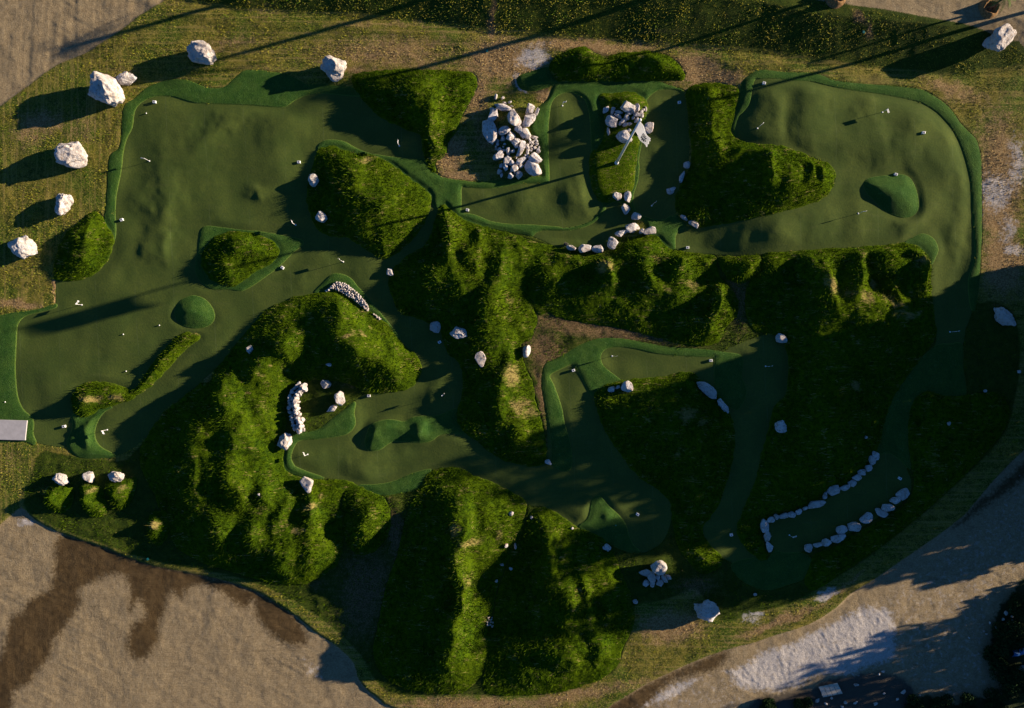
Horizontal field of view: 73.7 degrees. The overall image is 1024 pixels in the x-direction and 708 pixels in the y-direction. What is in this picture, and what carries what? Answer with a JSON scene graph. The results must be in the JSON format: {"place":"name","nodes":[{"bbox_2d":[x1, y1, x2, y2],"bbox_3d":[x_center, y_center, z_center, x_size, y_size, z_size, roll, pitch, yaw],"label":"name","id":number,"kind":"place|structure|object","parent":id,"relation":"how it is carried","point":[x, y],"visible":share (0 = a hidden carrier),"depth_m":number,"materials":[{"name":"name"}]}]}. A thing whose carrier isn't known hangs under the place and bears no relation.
{"place":"outdoors","nodes":[
{"label":"outdoors","id":0,"kind":"place"},
{"bbox_2d":[0,0,1023,707],"bbox_3d":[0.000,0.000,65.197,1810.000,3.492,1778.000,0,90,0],"label":"ground","id":1,"kind":"structure","parent":0,"point":[104,620],"depth_m":66.66,"materials":[{"name":"plant"}]},
{"bbox_2d":[0,420,27,439],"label":"concrete slab","id":2,"kind":"structure","parent":1,"relation":"on","point":[13,429],"depth_m":66.49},
{"bbox_2d":[7,235,37,258],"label":"boulder","id":3,"kind":"object","parent":1,"relation":"on","point":[24,247],"visible":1,"depth_m":65.67,"materials":[{"name":"stone"}]},
{"bbox_2d":[0,303,57,444],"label":"fringe turf","id":4,"kind":"structure","parent":1,"relation":"on","point":[11,407],"depth_m":66.58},
{"bbox_2d":[43,483,73,512],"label":"grass mound","id":5,"kind":"object","parent":1,"relation":"on","point":[58,498],"depth_m":66.22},
{"bbox_2d":[52,473,69,485],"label":"boulder","id":6,"kind":"object","parent":1,"relation":"on","point":[61,479],"visible":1,"depth_m":66.07,"materials":[{"name":"stone"}]},
{"bbox_2d":[55,193,73,214],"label":"boulder","id":7,"kind":"object","parent":1,"relation":"on","point":[64,202],"visible":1,"depth_m":65.81,"materials":[{"name":"stone"}]},
{"bbox_2d":[54,141,87,167],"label":"boulder","id":8,"kind":"object","parent":1,"relation":"on","point":[72,155],"visible":1,"depth_m":65.39,"materials":[{"name":"stone"}]},
{"bbox_2d":[53,211,114,280],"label":"grass mound","id":9,"kind":"object","parent":1,"relation":"on","point":[85,246],"depth_m":66.32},
{"bbox_2d":[82,471,93,482],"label":"boulder","id":10,"kind":"object","parent":1,"relation":"on","point":[88,476],"visible":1,"depth_m":66.00,"materials":[{"name":"stone"}]},
{"bbox_2d":[77,482,107,517],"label":"grass mound","id":11,"kind":"object","parent":1,"relation":"on","point":[92,501],"depth_m":66.27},
{"bbox_2d":[88,71,124,106],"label":"boulder","id":12,"kind":"object","parent":1,"relation":"on","point":[105,88],"visible":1,"depth_m":65.07,"materials":[{"name":"stone"}]},
{"bbox_2d":[108,471,124,481],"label":"boulder","id":13,"kind":"object","parent":1,"relation":"on","point":[113,476],"visible":1,"depth_m":66.06,"materials":[{"name":"stone"}]},
{"bbox_2d":[105,476,136,509],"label":"grass mound","id":14,"kind":"object","parent":1,"relation":"on","point":[121,494],"depth_m":66.31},
{"bbox_2d":[115,71,136,85],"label":"boulder","id":15,"kind":"object","parent":1,"relation":"on","point":[125,78],"visible":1,"depth_m":66.04,"materials":[{"name":"stone"}]},
{"bbox_2d":[70,332,200,417],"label":"grass mound","id":16,"kind":"object","parent":1,"relation":"on","point":[88,399],"depth_m":66.36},
{"bbox_2d":[146,511,168,547],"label":"grass mound","id":17,"kind":"object","parent":1,"relation":"on","point":[157,530],"depth_m":66.35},
{"bbox_2d":[186,40,216,64],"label":"boulder","id":18,"kind":"object","parent":1,"relation":"on","point":[200,51],"visible":1,"depth_m":65.24,"materials":[{"name":"stone"}]},
{"bbox_2d":[139,291,421,584],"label":"grass mound","id":19,"kind":"object","parent":1,"relation":"on","point":[211,459],"depth_m":65.60,"materials":[{"name":"plant"}]},
{"bbox_2d":[300,476,312,492],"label":"boulder","id":20,"kind":"object","parent":19,"relation":"on","point":[306,483],"visible":1,"depth_m":65.76,"materials":[{"name":"stone"}]},
{"bbox_2d":[277,433,291,449],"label":"boulder","id":21,"kind":"object","parent":1,"relation":"on","point":[285,441],"visible":1,"depth_m":65.91,"materials":[{"name":"stone"}]},
{"bbox_2d":[320,55,346,81],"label":"boulder","id":22,"kind":"object","parent":1,"relation":"on","point":[333,68],"visible":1,"depth_m":65.42,"materials":[{"name":"stone"}]},
{"bbox_2d":[334,391,344,405],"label":"boulder","id":23,"kind":"object","parent":1,"relation":"on","point":[339,398],"visible":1,"depth_m":65.88,"materials":[{"name":"stone"}]},
{"bbox_2d":[16,94,671,552],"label":"putting green","id":24,"kind":"object","parent":1,"relation":"on","point":[226,166],"visible":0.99,"depth_m":66.64,"materials":[{"name":"plant"}]},
{"bbox_2d":[67,406,116,458],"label":"fringe turf","id":25,"kind":"structure","parent":24,"relation":"on","point":[82,442],"depth_m":66.54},
{"bbox_2d":[175,295,214,328],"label":"turf hump","id":26,"kind":"object","parent":24,"relation":"on","point":[194,312],"visible":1,"depth_m":66.47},
{"bbox_2d":[104,70,359,239],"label":"fringe turf","id":27,"kind":"structure","parent":24,"relation":"on","point":[262,88],"depth_m":66.59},
{"bbox_2d":[195,226,303,290],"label":"fringe turf","id":28,"kind":"structure","parent":24,"relation":"on","point":[288,246],"depth_m":66.61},
{"bbox_2d":[201,231,279,286],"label":"grass mound","id":29,"kind":"object","parent":28,"relation":"on","point":[232,258],"depth_m":66.24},
{"bbox_2d":[283,402,355,478],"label":"fringe turf","id":30,"kind":"structure","parent":24,"relation":"on","point":[342,422],"depth_m":66.58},
{"bbox_2d":[314,273,400,339],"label":"fringe turf","id":31,"kind":"structure","parent":24,"relation":"on","point":[327,282],"depth_m":66.60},
{"bbox_2d":[358,469,431,495],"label":"fringe turf","id":32,"kind":"structure","parent":24,"relation":"on","point":[410,482],"depth_m":66.60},
{"bbox_2d":[365,408,464,450],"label":"fringe turf","id":33,"kind":"structure","parent":24,"relation":"on","point":[381,434],"depth_m":66.52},
{"bbox_2d":[430,321,440,332],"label":"boulder","id":34,"kind":"object","parent":24,"relation":"on","point":[435,326],"visible":1,"depth_m":66.28,"materials":[{"name":"stone"}]},
{"bbox_2d":[341,484,390,554],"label":"grass mound","id":35,"kind":"object","parent":1,"relation":"on","point":[366,519],"depth_m":66.25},
{"bbox_2d":[306,145,430,258],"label":"grass mound","id":36,"kind":"object","parent":1,"relation":"on","point":[377,207],"depth_m":65.91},
{"bbox_2d":[308,174,318,186],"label":"boulder","id":37,"kind":"object","parent":36,"relation":"on","point":[313,179],"visible":1,"depth_m":65.90,"materials":[{"name":"stone"}]},
{"bbox_2d":[315,211,326,222],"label":"boulder","id":38,"kind":"object","parent":36,"relation":"on","point":[321,216],"visible":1,"depth_m":65.84,"materials":[{"name":"stone"}]},
{"bbox_2d":[352,68,477,172],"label":"grass mound","id":39,"kind":"object","parent":1,"relation":"on","point":[429,106],"depth_m":66.12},
{"bbox_2d":[373,467,526,695],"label":"grass mound","id":40,"kind":"object","parent":1,"relation":"on","point":[461,527],"depth_m":65.89,"materials":[{"name":"plant"}]},
{"bbox_2d":[388,201,546,466],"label":"grass mound","id":41,"kind":"object","parent":1,"relation":"on","point":[456,270],"depth_m":65.98,"materials":[{"name":"plant"}]},
{"bbox_2d":[450,327,466,338],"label":"boulder","id":42,"kind":"object","parent":41,"relation":"on","point":[457,332],"visible":1,"depth_m":65.56,"materials":[{"name":"stone"}]},
{"bbox_2d":[475,351,485,366],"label":"boulder","id":43,"kind":"object","parent":41,"relation":"on","point":[480,358],"visible":1,"depth_m":65.28,"materials":[{"name":"stone"}]},
{"bbox_2d":[482,119,497,144],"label":"boulder","id":44,"kind":"object","parent":1,"relation":"on","point":[489,130],"visible":1,"depth_m":65.75,"materials":[{"name":"white stone"}]},
{"bbox_2d":[488,108,497,120],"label":"boulder","id":45,"kind":"object","parent":1,"relation":"on","point":[493,115],"visible":1,"depth_m":65.95,"materials":[{"name":"white stone"}]},
{"bbox_2d":[317,81,686,248],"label":"fringe turf","id":46,"kind":"structure","parent":1,"relation":"on","point":[440,189],"depth_m":66.58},
{"bbox_2d":[495,103,511,110],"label":"boulder","id":47,"kind":"object","parent":1,"relation":"on","point":[502,107],"visible":0.96,"depth_m":66.02,"materials":[{"name":"white stone"}]},
{"bbox_2d":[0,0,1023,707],"bbox_3d":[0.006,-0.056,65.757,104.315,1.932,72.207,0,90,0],"label":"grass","id":48,"kind":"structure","parent":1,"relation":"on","point":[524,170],"depth_m":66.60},
{"bbox_2d":[507,109,521,125],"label":"boulder","id":49,"kind":"object","parent":1,"relation":"on","point":[513,117],"visible":1,"depth_m":65.14,"materials":[{"name":"white stone"}]},
{"bbox_2d":[23,226,1020,695],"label":"grass","id":50,"kind":"structure","parent":1,"relation":"on","point":[525,516],"depth_m":66.62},
{"bbox_2d":[519,128,530,138],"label":"boulder","id":51,"kind":"object","parent":1,"relation":"on","point":[525,133],"visible":0.99,"depth_m":65.71,"materials":[{"name":"white stone"}]},
{"bbox_2d":[522,114,535,126],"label":"boulder","id":52,"kind":"object","parent":1,"relation":"on","point":[529,120],"visible":1,"depth_m":65.60,"materials":[{"name":"white stone"}]},
{"bbox_2d":[461,93,602,227],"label":"putting green","id":53,"kind":"object","parent":1,"relation":"on","point":[565,196],"visible":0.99,"depth_m":66.67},
{"bbox_2d":[524,160,541,175],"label":"boulder","id":54,"kind":"object","parent":1,"relation":"on","point":[532,168],"visible":1,"depth_m":65.95,"materials":[{"name":"white stone"}]},
{"bbox_2d":[528,152,541,163],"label":"boulder","id":55,"kind":"object","parent":1,"relation":"on","point":[534,157],"visible":1,"depth_m":65.92,"materials":[{"name":"white stone"}]},
{"bbox_2d":[517,67,557,90],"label":"fringe turf","id":56,"kind":"structure","parent":1,"relation":"on","point":[539,79],"depth_m":66.47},
{"bbox_2d":[483,507,635,695],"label":"grass mound","id":57,"kind":"object","parent":1,"relation":"on","point":[563,617],"depth_m":66.05,"materials":[{"name":"plant"}]},
{"bbox_2d":[534,202,638,251],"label":"putting green","id":58,"kind":"object","parent":1,"relation":"on","point":[608,223],"visible":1,"depth_m":66.71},
{"bbox_2d":[607,237,617,248],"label":"edging stone","id":59,"kind":"object","parent":58,"relation":"on","point":[612,242],"visible":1,"depth_m":66.15,"materials":[{"name":"stone"}]},
{"bbox_2d":[625,223,639,232],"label":"edging stone","id":60,"kind":"object","parent":58,"relation":"on","point":[632,227],"visible":1,"depth_m":66.15,"materials":[{"name":"stone"}]},
{"bbox_2d":[578,495,639,552],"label":"fringe turf","id":61,"kind":"structure","parent":1,"relation":"on","point":[603,519],"depth_m":66.54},
{"bbox_2d":[549,46,687,81],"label":"grass mound","id":62,"kind":"object","parent":1,"relation":"on","point":[582,63],"depth_m":66.13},
{"bbox_2d":[589,91,647,202],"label":"grass mound","id":63,"kind":"object","parent":1,"relation":"on","point":[609,177],"depth_m":66.35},
{"bbox_2d":[605,115,617,127],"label":"boulder","id":64,"kind":"object","parent":63,"relation":"on","point":[611,121],"visible":1,"depth_m":65.85,"materials":[{"name":"white stone"}]},
{"bbox_2d":[616,130,631,142],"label":"boulder","id":65,"kind":"object","parent":63,"relation":"on","point":[623,136],"visible":0.87,"depth_m":65.55,"materials":[{"name":"white stone"}]},
{"bbox_2d":[620,101,634,111],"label":"boulder","id":66,"kind":"object","parent":63,"relation":"on","point":[626,106],"visible":1,"depth_m":65.36,"materials":[{"name":"white stone"}]},
{"bbox_2d":[615,118,650,164],"bbox_3d":[10.574,-17.949,60.235,0.400,12.330,1.891,-34,90,0],"label":"flagpole","id":67,"kind":"object","parent":63,"relation":"on","point":[639,130],"visible":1,"depth_m":56.10,"materials":[{"name":"white paint"}]},
{"bbox_2d":[507,232,738,345],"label":"grass mound","id":68,"kind":"object","parent":1,"relation":"on","point":[653,285],"depth_m":66.05,"materials":[{"name":"plant"}]},
{"bbox_2d":[541,338,723,471],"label":"fringe turf","id":69,"kind":"structure","parent":1,"relation":"on","point":[584,359],"depth_m":66.59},
{"bbox_2d":[650,560,666,574],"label":"boulder","id":70,"kind":"object","parent":1,"relation":"on","point":[659,567],"visible":1,"depth_m":65.58,"materials":[{"name":"stone"}]},
{"bbox_2d":[634,90,689,219],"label":"putting green","id":71,"kind":"object","parent":1,"relation":"on","point":[664,156],"visible":0.95,"depth_m":66.70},
{"bbox_2d":[644,122,653,133],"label":"boulder","id":72,"kind":"object","parent":71,"relation":"on","point":[648,126],"visible":0.87,"depth_m":66.07,"materials":[{"name":"white stone"}]},
{"bbox_2d":[594,371,734,573],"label":"grass mound","id":73,"kind":"object","parent":1,"relation":"on","point":[672,437],"depth_m":66.09,"materials":[{"name":"plant"}]},
{"bbox_2d":[621,381,632,391],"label":"boulder","id":74,"kind":"object","parent":73,"relation":"on","point":[626,386],"visible":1,"depth_m":65.85,"materials":[{"name":"stone"}]},
{"bbox_2d":[601,334,788,562],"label":"putting green","id":75,"kind":"object","parent":1,"relation":"on","point":[766,388],"visible":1,"depth_m":66.66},
{"bbox_2d":[775,333,786,342],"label":"boulder","id":76,"kind":"object","parent":75,"relation":"on","point":[780,338],"visible":1,"depth_m":66.14,"materials":[{"name":"stone"}]},
{"bbox_2d":[694,599,719,621],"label":"boulder","id":77,"kind":"object","parent":1,"relation":"on","point":[708,610],"visible":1,"depth_m":65.58,"materials":[{"name":"stone"}]},
{"bbox_2d":[697,381,716,398],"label":"boulder","id":78,"kind":"object","parent":1,"relation":"on","point":[708,390],"visible":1,"depth_m":66.08,"materials":[{"name":"stone"}]},
{"bbox_2d":[714,352,746,409],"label":"fringe turf","id":79,"kind":"structure","parent":1,"relation":"on","point":[730,387],"depth_m":66.59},
{"bbox_2d":[717,254,764,283],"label":"grass mound","id":80,"kind":"object","parent":1,"relation":"on","point":[741,269],"depth_m":65.96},
{"bbox_2d":[675,82,835,227],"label":"grass mound","id":81,"kind":"object","parent":1,"relation":"on","point":[729,177],"depth_m":65.58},
{"bbox_2d":[760,519,768,532],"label":"edging stone","id":82,"kind":"object","parent":1,"relation":"on","point":[764,525],"visible":1,"depth_m":66.29,"materials":[{"name":"stone"}]},
{"bbox_2d":[759,697,776,707],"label":"shrub","id":83,"kind":"object","parent":1,"relation":"on","point":[767,702],"visible":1,"depth_m":66.37,"materials":[{"name":"green plant"}]},
{"bbox_2d":[731,550,811,589],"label":"fringe turf","id":84,"kind":"structure","parent":1,"relation":"on","point":[777,569],"depth_m":66.59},
{"bbox_2d":[793,697,813,707],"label":"shrub","id":85,"kind":"object","parent":1,"relation":"on","point":[800,703],"visible":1,"depth_m":66.31,"materials":[{"name":"green plant"}]},
{"bbox_2d":[808,500,825,508],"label":"edging stone","id":86,"kind":"object","parent":1,"relation":"on","point":[815,504],"visible":1,"depth_m":66.24,"materials":[{"name":"stone"}]},
{"bbox_2d":[675,79,974,344],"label":"putting green","id":87,"kind":"object","parent":1,"relation":"on","point":[855,139],"visible":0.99,"depth_m":66.03,"materials":[{"name":"plant"}]},
{"bbox_2d":[863,174,918,217],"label":"turf hump","id":88,"kind":"object","parent":87,"relation":"on","point":[897,195],"visible":1,"depth_m":65.99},
{"bbox_2d":[905,233,938,263],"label":"fringe turf","id":89,"kind":"structure","parent":87,"relation":"on","point":[926,242],"depth_m":66.35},
{"bbox_2d":[827,485,839,495],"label":"edging stone","id":90,"kind":"object","parent":1,"relation":"on","point":[833,490],"visible":1,"depth_m":66.19,"materials":[{"name":"stone"}]},
{"bbox_2d":[825,0,845,8],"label":"soil ring","id":91,"kind":"object","parent":1,"relation":"on","point":[834,4],"visible":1,"depth_m":64.78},
{"bbox_2d":[736,242,936,559],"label":"grass mound","id":92,"kind":"object","parent":1,"relation":"on","point":[857,327],"depth_m":65.90,"materials":[{"name":"plant"}]},
{"bbox_2d":[774,420,786,432],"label":"boulder","id":93,"kind":"object","parent":92,"relation":"on","point":[781,426],"visible":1,"depth_m":65.75,"materials":[{"name":"stone"}]},
{"bbox_2d":[830,534,845,542],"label":"edging stone","id":94,"kind":"object","parent":1,"relation":"on","point":[838,538],"visible":1,"depth_m":66.28,"materials":[{"name":"stone"}]},
{"bbox_2d":[769,453,911,552],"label":"putting green","id":95,"kind":"object","parent":1,"relation":"on","point":[879,484],"visible":1,"depth_m":66.73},
{"bbox_2d":[859,512,872,523],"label":"edging stone","id":96,"kind":"object","parent":95,"relation":"on","point":[866,517],"visible":1,"depth_m":66.33,"materials":[{"name":"stone"}]},
{"bbox_2d":[896,488,909,499],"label":"edging stone","id":97,"kind":"object","parent":95,"relation":"on","point":[903,493],"visible":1,"depth_m":66.24,"materials":[{"name":"stone"}]},
{"bbox_2d":[847,522,860,531],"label":"edging stone","id":98,"kind":"object","parent":1,"relation":"on","point":[854,526],"visible":1,"depth_m":66.28,"materials":[{"name":"stone"}]},
{"bbox_2d":[731,70,981,311],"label":"fringe turf","id":99,"kind":"structure","parent":1,"relation":"on","point":[968,142],"depth_m":66.38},
{"bbox_2d":[804,390,1009,590],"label":"grass mound","id":100,"kind":"object","parent":1,"relation":"on","point":[944,457],"depth_m":66.31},
{"bbox_2d":[904,694,925,707],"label":"shrub","id":101,"kind":"object","parent":1,"relation":"on","point":[917,702],"visible":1,"depth_m":66.12,"materials":[{"name":"green plant"}]},
{"bbox_2d":[876,342,966,468],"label":"fringe turf","id":102,"kind":"structure","parent":1,"relation":"on","point":[938,369],"depth_m":66.60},
{"bbox_2d":[928,693,954,707],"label":"shrub","id":103,"kind":"object","parent":1,"relation":"on","point":[942,702],"visible":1,"depth_m":66.25,"materials":[{"name":"green plant"}]},
{"bbox_2d":[958,692,977,707],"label":"shrub","id":104,"kind":"object","parent":1,"relation":"on","point":[966,703],"visible":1,"depth_m":66.18,"materials":[{"name":"green plant"}]},
{"bbox_2d":[978,0,999,18],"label":"soil ring","id":105,"kind":"object","parent":1,"relation":"on","point":[982,5],"visible":0.87,"depth_m":64.73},
{"bbox_2d":[987,0,1010,10],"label":"palm tree","id":106,"kind":"object","parent":105,"relation":"in","point":[996,3],"visible":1,"depth_m":63.07,"materials":[{"name":"green plant"}]},
{"bbox_2d":[982,641,1009,667],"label":"shrub","id":107,"kind":"object","parent":1,"relation":"on","point":[989,650],"visible":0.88,"depth_m":66.25,"materials":[{"name":"green plant"}]},
{"bbox_2d":[982,23,1016,51],"bbox_3d":[46.496,-30.051,65.014,2.954,1.800,2.099,-42,90,0],"label":"boulder","id":108,"kind":"object","parent":1,"relation":"on","point":[1000,38],"visible":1,"depth_m":64.46,"materials":[{"name":"stone"}]},
{"bbox_2d":[994,307,1015,325],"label":"boulder","id":109,"kind":"object","parent":1,"relation":"on","point":[1003,316],"visible":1,"depth_m":65.95,"materials":[{"name":"stone"}]},
{"bbox_2d":[991,620,1023,656],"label":"shrub","id":110,"kind":"object","parent":1,"relation":"on","point":[1001,636],"visible":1,"depth_m":65.90,"materials":[{"name":"green plant"}]},
{"bbox_2d":[999,675,1023,703],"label":"shrub","id":111,"kind":"object","parent":1,"relation":"on","point":[1013,691],"visible":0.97,"depth_m":65.91,"materials":[{"name":"green plant"}]},
{"bbox_2d":[1002,617,1023,646],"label":"shrub","id":112,"kind":"object","parent":1,"relation":"on","point":[1016,629],"visible":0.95,"depth_m":65.78,"materials":[{"name":"green plant"}]},
{"bbox_2d":[1006,591,1023,622],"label":"shrub","id":113,"kind":"object","parent":1,"relation":"on","point":[1015,603],"visible":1,"depth_m":66.02,"materials":[{"name":"green plant"}]},
{"bbox_2d":[578,244,590,252],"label":"edging stone","id":114,"kind":"object","parent":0,"point":[582,248],"visible":1,"depth_m":66.20,"materials":[{"name":"stone"}]},
{"bbox_2d":[818,683,842,696],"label":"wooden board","id":115,"kind":"object","parent":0,"point":[828,688],"visible":1,"depth_m":66.62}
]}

